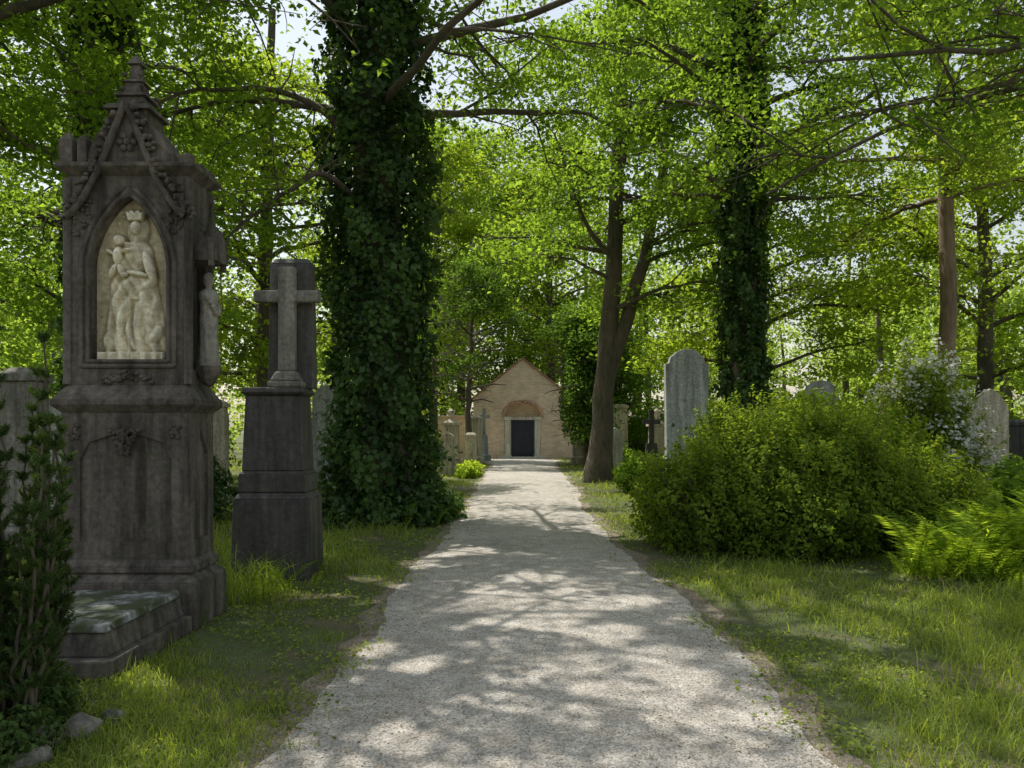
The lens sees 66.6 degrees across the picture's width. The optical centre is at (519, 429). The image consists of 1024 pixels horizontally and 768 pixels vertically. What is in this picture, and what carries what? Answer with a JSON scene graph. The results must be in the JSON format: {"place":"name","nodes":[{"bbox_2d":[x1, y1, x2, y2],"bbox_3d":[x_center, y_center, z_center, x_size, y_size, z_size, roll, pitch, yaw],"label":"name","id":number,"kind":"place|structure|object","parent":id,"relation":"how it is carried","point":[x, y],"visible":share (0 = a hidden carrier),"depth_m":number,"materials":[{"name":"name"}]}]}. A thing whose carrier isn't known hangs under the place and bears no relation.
{"place":"outdoors","nodes":[
{"label":"outdoors","id":0,"kind":"place"},
{"bbox_2d":[0,0,1023,432],"label":"sky","id":1,"kind":"structure","parent":0,"point":[281,40],"materials":[{"name":"white"}]},
{"bbox_2d":[4,433,1023,767],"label":"ground","id":2,"kind":"structure","parent":0,"point":[304,665],"depth_m":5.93,"materials":[{"name":"green plant"}]},
{"bbox_2d":[0,367,53,556],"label":"block headstone","id":3,"kind":"object","parent":2,"relation":"on","point":[16,382],"visible":0.48,"depth_m":9.86,"materials":[{"name":"stone"}]},
{"bbox_2d":[7,744,52,767],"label":"border rock","id":4,"kind":"object","parent":2,"relation":"on","point":[43,752],"visible":0.68,"depth_m":3.64,"materials":[{"name":"grey stone"}]},
{"bbox_2d":[3,722,62,754],"bbox_3d":[-2.409,1.540,3.856,0.267,0.214,0.246,0,0,-31],"label":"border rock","id":5,"kind":"object","parent":2,"relation":"on","point":[42,733],"visible":0.09,"depth_m":3.81,"materials":[{"name":"grey stone"}]},
{"bbox_2d":[0,324,85,727],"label":"upright yew shrub","id":6,"kind":"object","parent":2,"relation":"on","point":[35,622],"visible":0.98,"depth_m":3.88,"materials":[{"name":"green plant"}]},
{"bbox_2d":[0,657,88,767],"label":"ivy","id":7,"kind":"object","parent":2,"relation":"on","point":[58,699],"visible":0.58,"depth_m":3.79,"materials":[{"name":"green plant"}]},
{"bbox_2d":[49,404,61,517],"bbox_3d":[-8.200,0.502,14.000,0.960,2.197,0.352,0,0,0],"label":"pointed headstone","id":8,"kind":"object","parent":2,"relation":"on","point":[53,410],"visible":0.01,"depth_m":13.89,"materials":[{"name":"grey stone"}]},
{"bbox_2d":[62,712,102,742],"bbox_3d":[-2.284,1.555,4.051,0.189,0.166,0.188,0,0,27],"label":"border rock","id":9,"kind":"object","parent":2,"relation":"on","point":[87,722],"visible":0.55,"depth_m":4.00,"materials":[{"name":"grey stone"}]},
{"bbox_2d":[9,590,191,681],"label":"grave ledger slab","id":10,"kind":"structure","parent":2,"relation":"on","point":[112,629],"depth_m":5.39,"materials":[{"name":"stone"}]},
{"bbox_2d":[101,708,127,727],"bbox_3d":[-2.208,1.572,4.250,0.150,0.109,0.119,0,0,37],"label":"border rock","id":11,"kind":"object","parent":2,"relation":"on","point":[111,712],"visible":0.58,"depth_m":4.21,"materials":[{"name":"grey stone"}]},
{"bbox_2d":[0,0,263,401],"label":"deciduous tree","id":12,"kind":"object","parent":2,"relation":"on","point":[35,278],"visible":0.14,"depth_m":22.42,"materials":[{"name":"green plant"}]},
{"bbox_2d":[50,56,227,630],"bbox_3d":[-3.150,-0.750,6.530,1.300,4.700,0.660,0,0,0],"label":"gothic grave monument","id":13,"kind":"object","parent":2,"relation":"on","point":[136,401],"visible":1,"depth_m":6.31,"materials":[{"name":"stone"}]},
{"bbox_2d":[0,0,343,393],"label":"ivy clad tree","id":14,"kind":"object","parent":2,"relation":"on","point":[98,32],"visible":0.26,"depth_m":16.19,"materials":[{"name":"green plant"}]},
{"bbox_2d":[0,0,392,193],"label":"deciduous tree","id":15,"kind":"object","parent":2,"relation":"on","point":[21,143],"visible":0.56,"depth_m":11.97,"materials":[{"name":"green plant"}]},
{"bbox_2d":[213,400,232,499],"bbox_3d":[-7.100,0.450,18.000,0.840,2.300,0.352,0,0,0],"label":"block headstone","id":16,"kind":"object","parent":2,"relation":"on","point":[220,436],"visible":0.27,"depth_m":17.90,"materials":[{"name":"stone"}]},
{"bbox_2d":[50,454,466,528],"bbox_3d":[-4.578,0.831,15.466,7.114,1.616,6.111,0,0,0],"label":"undergrowth shrub","id":17,"kind":"object","parent":2,"relation":"on","point":[219,492],"visible":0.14,"depth_m":12.89,"materials":[{"name":"green plant"}]},
{"bbox_2d":[226,560,322,603],"bbox_3d":[-2.534,1.421,7.506,1.141,0.308,1.062,0,0,12],"label":"fern","id":18,"kind":"object","parent":2,"relation":"on","point":[275,575],"visible":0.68,"depth_m":7.54,"materials":[{"name":"green plant"}]},
{"bbox_2d":[230,259,323,580],"bbox_3d":[-2.630,-0.150,8.600,0.900,3.500,0.639,0,0,0],"label":"cross grave monument","id":19,"kind":"object","parent":2,"relation":"on","point":[277,504],"visible":0.99,"depth_m":8.39,"materials":[{"name":"grey stone"}]},
{"bbox_2d":[157,5,446,408],"bbox_3d":[-7.753,-5.395,21.889,10.967,14.017,12.908,0,0,0],"label":"deciduous tree","id":20,"kind":"object","parent":2,"relation":"on","point":[259,356],"visible":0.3,"depth_m":21.90,"materials":[{"name":"green plant"}]},
{"bbox_2d":[312,385,344,482],"bbox_3d":[-4.900,0.227,20.000,0.960,2.747,0.352,0,0,0],"label":"round headstone","id":21,"kind":"object","parent":2,"relation":"on","point":[322,397],"visible":0.16,"depth_m":19.89,"materials":[{"name":"grey stone"}]},
{"bbox_2d":[228,398,485,478],"bbox_3d":[-5.091,0.144,27.512,8.236,3.026,18.710,0,0,24],"label":"undergrowth shrub","id":22,"kind":"object","parent":2,"relation":"on","point":[469,468],"visible":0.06,"depth_m":25.76,"materials":[{"name":"green plant"}]},
{"bbox_2d":[0,0,770,528],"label":"ivy clad tree","id":23,"kind":"object","parent":2,"relation":"on","point":[382,126],"visible":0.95,"depth_m":13.15,"materials":[{"name":"green plant"}]},
{"bbox_2d":[382,500,450,525],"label":"fern","id":24,"kind":"object","parent":2,"relation":"on","point":[415,509],"visible":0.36,"depth_m":12.72,"materials":[{"name":"green plant"}]},
{"bbox_2d":[341,91,527,431],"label":"deciduous tree","id":25,"kind":"object","parent":2,"relation":"on","point":[460,232],"visible":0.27,"depth_m":40.03,"materials":[{"name":"green plant"}]},
{"bbox_2d":[439,433,456,476],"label":"round headstone","id":26,"kind":"object","parent":2,"relation":"on","point":[448,439],"visible":0.7,"depth_m":26.89,"materials":[{"name":"stone"}]},
{"bbox_2d":[441,409,462,465],"bbox_3d":[-2.900,0.350,33.000,0.900,2.500,0.805,0,0,0],"label":"urn pedestal gravestone","id":27,"kind":"object","parent":2,"relation":"on","point":[451,425],"visible":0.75,"depth_m":32.68,"materials":[{"name":"stone"}]},
{"bbox_2d":[465,433,476,460],"bbox_3d":[-1.950,0.850,31.000,0.540,1.500,0.480,0,0,0],"label":"pedestal gravestone","id":28,"kind":"object","parent":2,"relation":"on","point":[470,447],"visible":0.65,"depth_m":30.86,"materials":[{"name":"stone"}]},
{"bbox_2d":[463,415,483,463],"bbox_3d":[-2.200,0.450,37.000,0.960,2.300,0.800,0,0,0],"label":"pedestal gravestone","id":29,"kind":"object","parent":2,"relation":"on","point":[476,422],"visible":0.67,"depth_m":36.77,"materials":[{"name":"stone"}]},
{"bbox_2d":[428,255,532,432],"bbox_3d":[-1.987,-2.912,33.933,5.220,9.068,6.581,0,0,0],"label":"deciduous tree","id":30,"kind":"object","parent":2,"relation":"on","point":[479,281],"visible":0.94,"depth_m":33.53,"materials":[{"name":"green plant"}]},
{"bbox_2d":[402,118,564,414],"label":"deciduous tree","id":31,"kind":"object","parent":2,"relation":"on","point":[494,151],"visible":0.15,"depth_m":57.68,"materials":[{"name":"green plant"}]},
{"bbox_2d":[0,163,1023,457],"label":"distant trees","id":32,"kind":"object","parent":2,"relation":"on","point":[1004,387],"visible":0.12,"depth_m":53.87,"materials":[{"name":"green plant"}]},
{"bbox_2d":[15,474,1023,767],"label":"clover weeds","id":33,"kind":"object","parent":2,"relation":"on","point":[743,646],"visible":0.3,"depth_m":5.49,"materials":[{"name":"green plant"}]},
{"bbox_2d":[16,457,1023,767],"bbox_3d":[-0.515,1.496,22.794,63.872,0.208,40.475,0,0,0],"label":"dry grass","id":34,"kind":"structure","parent":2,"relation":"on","point":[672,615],"depth_m":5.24,"materials":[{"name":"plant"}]},
{"bbox_2d":[472,357,571,458],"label":"brick chapel","id":35,"kind":"structure","parent":2,"relation":"on","point":[519,421],"depth_m":43.50,"materials":[{"name":"brick"}]},
{"bbox_2d":[512,420,533,456],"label":"door","id":36,"kind":"structure","parent":35,"relation":"in","point":[528,425],"depth_m":43.83,"materials":[{"name":"grey"}]},
{"bbox_2d":[428,416,660,457],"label":"cemetery brick wall","id":37,"kind":"structure","parent":2,"relation":"on","point":[461,419],"depth_m":44.70,"materials":[{"name":"brown brick"}]},
{"bbox_2d":[227,460,870,767],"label":"soil verge","id":38,"kind":"structure","parent":2,"relation":"on","point":[845,759],"depth_m":5.16,"materials":[{"name":"brown soil"}]},
{"bbox_2d":[441,115,673,396],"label":"deciduous tree","id":39,"kind":"object","parent":2,"relation":"on","point":[548,293],"visible":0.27,"depth_m":54.70,"materials":[{"name":"green plant"}]},
{"bbox_2d":[570,434,583,463],"bbox_3d":[2.850,0.450,37.000,0.900,2.300,0.800,0,0,0],"label":"pedestal gravestone","id":40,"kind":"object","parent":2,"relation":"on","point":[576,457],"visible":0.26,"depth_m":36.75,"materials":[{"name":"stone"}]},
{"bbox_2d":[525,294,663,465],"bbox_3d":[3.326,-2.217,34.922,6.218,7.678,7.292,0,0,0],"label":"dark holly tree","id":41,"kind":"object","parent":2,"relation":"on","point":[579,365],"visible":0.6,"depth_m":33.88,"materials":[{"name":"green plant"}]},
{"bbox_2d":[613,427,622,469],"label":"pointed headstone","id":42,"kind":"object","parent":2,"relation":"on","point":[617,447],"visible":0.41,"depth_m":29.39,"materials":[{"name":"grey stone"}]},
{"bbox_2d":[613,404,628,448],"bbox_3d":[4.150,0.250,33.000,0.960,2.700,0.640,0,0,0],"label":"pedestal gravestone","id":43,"kind":"object","parent":2,"relation":"on","point":[623,416],"visible":0.24,"depth_m":32.81,"materials":[{"name":"stone"}]},
{"bbox_2d":[451,0,821,482],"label":"forked deciduous tree","id":44,"kind":"object","parent":2,"relation":"on","point":[614,331],"visible":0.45,"depth_m":23.62,"materials":[{"name":"green plant"}]},
{"bbox_2d":[642,410,659,458],"bbox_3d":[4.550,0.450,27.000,0.720,2.300,0.352,0,0,0],"label":"cross headstone","id":45,"kind":"object","parent":2,"relation":"on","point":[651,421],"visible":0.58,"depth_m":26.92,"materials":[{"name":"grey stone"}]},
{"bbox_2d":[646,408,664,459],"bbox_3d":[5.100,0.400,29.000,0.840,2.400,0.690,0,0,0],"label":"urn pedestal gravestone","id":46,"kind":"object","parent":2,"relation":"on","point":[659,434],"visible":0.35,"depth_m":28.72,"materials":[{"name":"stone"}]},
{"bbox_2d":[664,349,708,468],"bbox_3d":[3.620,-0.075,17.000,1.116,3.350,0.400,0,0,0],"label":"shouldered headstone","id":47,"kind":"object","parent":2,"relation":"on","point":[686,377],"visible":0.45,"depth_m":16.88,"materials":[{"name":"grey stone"}]},
{"bbox_2d":[611,436,869,510],"bbox_3d":[5.151,0.660,17.643,5.861,1.958,6.473,0,0,0],"label":"undergrowth shrub","id":48,"kind":"object","parent":2,"relation":"on","point":[625,470],"visible":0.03,"depth_m":19.71,"materials":[{"name":"green plant"}]},
{"bbox_2d":[589,56,935,390],"bbox_3d":[8.601,-5.900,27.501,11.110,15.012,10.507,0,0,-42],"label":"deciduous tree","id":49,"kind":"object","parent":2,"relation":"on","point":[839,331],"visible":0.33,"depth_m":26.28,"materials":[{"name":"green plant"}]},
{"bbox_2d":[555,0,981,441],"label":"ivy clad tree","id":50,"kind":"object","parent":2,"relation":"on","point":[742,326],"visible":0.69,"depth_m":18.23,"materials":[{"name":"green plant"}]},
{"bbox_2d":[615,380,1003,566],"bbox_3d":[3.890,0.480,10.472,5.126,2.278,3.079,0,0,0],"label":"rounded shrub","id":51,"kind":"object","parent":2,"relation":"on","point":[809,491],"visible":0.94,"depth_m":9.77,"materials":[{"name":"green plant"}]},
{"bbox_2d":[804,380,838,415],"bbox_3d":[7.900,0.152,20.500,1.080,2.897,0.352,0,0,0],"label":"round headstone","id":52,"kind":"object","parent":2,"relation":"on","point":[823,385],"visible":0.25,"depth_m":20.39,"materials":[{"name":"grey stone"}]},
{"bbox_2d":[623,390,1023,503],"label":"undergrowth shrub","id":53,"kind":"object","parent":2,"relation":"on","point":[1013,466],"visible":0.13,"depth_m":31.31,"materials":[{"name":"green plant"}]},
{"bbox_2d":[625,0,1023,204],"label":"overhanging tree","id":54,"kind":"object","parent":2,"relation":"on","point":[944,46],"visible":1,"depth_m":9.76,"materials":[{"name":"green plant"}]},
{"bbox_2d":[751,378,950,502],"bbox_3d":[5.128,0.356,12.438,3.145,2.516,2.123,0,0,35],"label":"light green shrub","id":55,"kind":"object","parent":2,"relation":"on","point":[899,431],"visible":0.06,"depth_m":12.05,"materials":[{"name":"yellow plant"}]},
{"bbox_2d":[878,381,906,412],"bbox_3d":[9.000,0.225,18.500,0.960,2.750,0.640,0,0,0],"label":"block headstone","id":56,"kind":"object","parent":2,"relation":"on","point":[891,394],"visible":0.04,"depth_m":18.34,"materials":[{"name":"grey stone"}]},
{"bbox_2d":[762,0,1023,419],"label":"tall bare trunk tree","id":57,"kind":"object","parent":2,"relation":"on","point":[944,216],"visible":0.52,"depth_m":19.91,"materials":[{"name":"green plant"}]},
{"bbox_2d":[783,59,1023,412],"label":"deciduous tree","id":58,"kind":"object","parent":2,"relation":"on","point":[985,250],"visible":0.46,"depth_m":25.56,"materials":[{"name":"green plant"}]},
{"bbox_2d":[877,535,984,581],"bbox_3d":[4.229,1.371,8.365,0.891,0.408,1.280,0,0,0],"label":"fern","id":59,"kind":"object","parent":2,"relation":"on","point":[934,567],"visible":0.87,"depth_m":8.26,"materials":[{"name":"green plant"}]},
{"bbox_2d":[863,334,1009,519],"bbox_3d":[6.872,0.060,12.957,2.227,3.386,2.529,0,0,19],"label":"flowering shrub","id":60,"kind":"object","parent":2,"relation":"on","point":[934,398],"visible":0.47,"depth_m":12.43,"materials":[{"name":"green plant"}]},
{"bbox_2d":[852,504,1023,581],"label":"fern","id":61,"kind":"object","parent":2,"relation":"on","point":[943,542],"visible":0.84,"depth_m":8.30,"materials":[{"name":"green plant"}]},
{"bbox_2d":[906,488,1023,570],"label":"fern","id":62,"kind":"object","parent":2,"relation":"on","point":[995,518],"visible":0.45,"depth_m":8.67,"materials":[{"name":"green plant"}]},
{"bbox_2d":[969,389,1008,466],"bbox_3d":[11.900,0.277,19.800,1.080,2.647,0.352,0,0,0],"label":"pointed headstone","id":63,"kind":"object","parent":2,"relation":"on","point":[996,401],"visible":0.27,"depth_m":19.69,"materials":[{"name":"stone"}]},
{"bbox_2d":[961,543,1023,588],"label":"fern","id":64,"kind":"object","parent":2,"relation":"on","point":[1019,570],"visible":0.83,"depth_m":7.99,"materials":[{"name":"green plant"}]},
{"bbox_2d":[967,467,1023,517],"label":"laurel shrub","id":65,"kind":"object","parent":2,"relation":"on","point":[1017,480],"visible":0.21,"depth_m":10.89,"materials":[{"name":"green plant"}]},
{"bbox_2d":[991,487,1023,522],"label":"fern","id":66,"kind":"object","parent":2,"relation":"on","point":[1020,497],"visible":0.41,"depth_m":9.57,"materials":[{"name":"green plant"}]},
{"bbox_2d":[1009,419,1023,468],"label":"block headstone","id":67,"kind":"object","parent":2,"relation":"on","point":[1016,437],"visible":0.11,"depth_m":21.90,"materials":[{"name":"grey stone"}]},
{"bbox_2d":[249,458,844,767],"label":"gravel path","id":68,"kind":"structure","parent":0,"point":[514,502],"depth_m":5.11,"materials":[{"name":"grey gravel"}]},
{"bbox_2d":[479,409,490,460],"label":"cross headstone","id":69,"kind":"object","parent":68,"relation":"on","point":[486,455],"visible":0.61,"depth_m":39.91,"materials":[{"name":"grey stone"}]},
{"bbox_2d":[219,475,864,767],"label":"fallen leaves","id":70,"kind":"object","parent":68,"relation":"on","point":[758,726],"visible":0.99,"depth_m":4.75,"materials":[{"name":"brown plant"}]}
]}

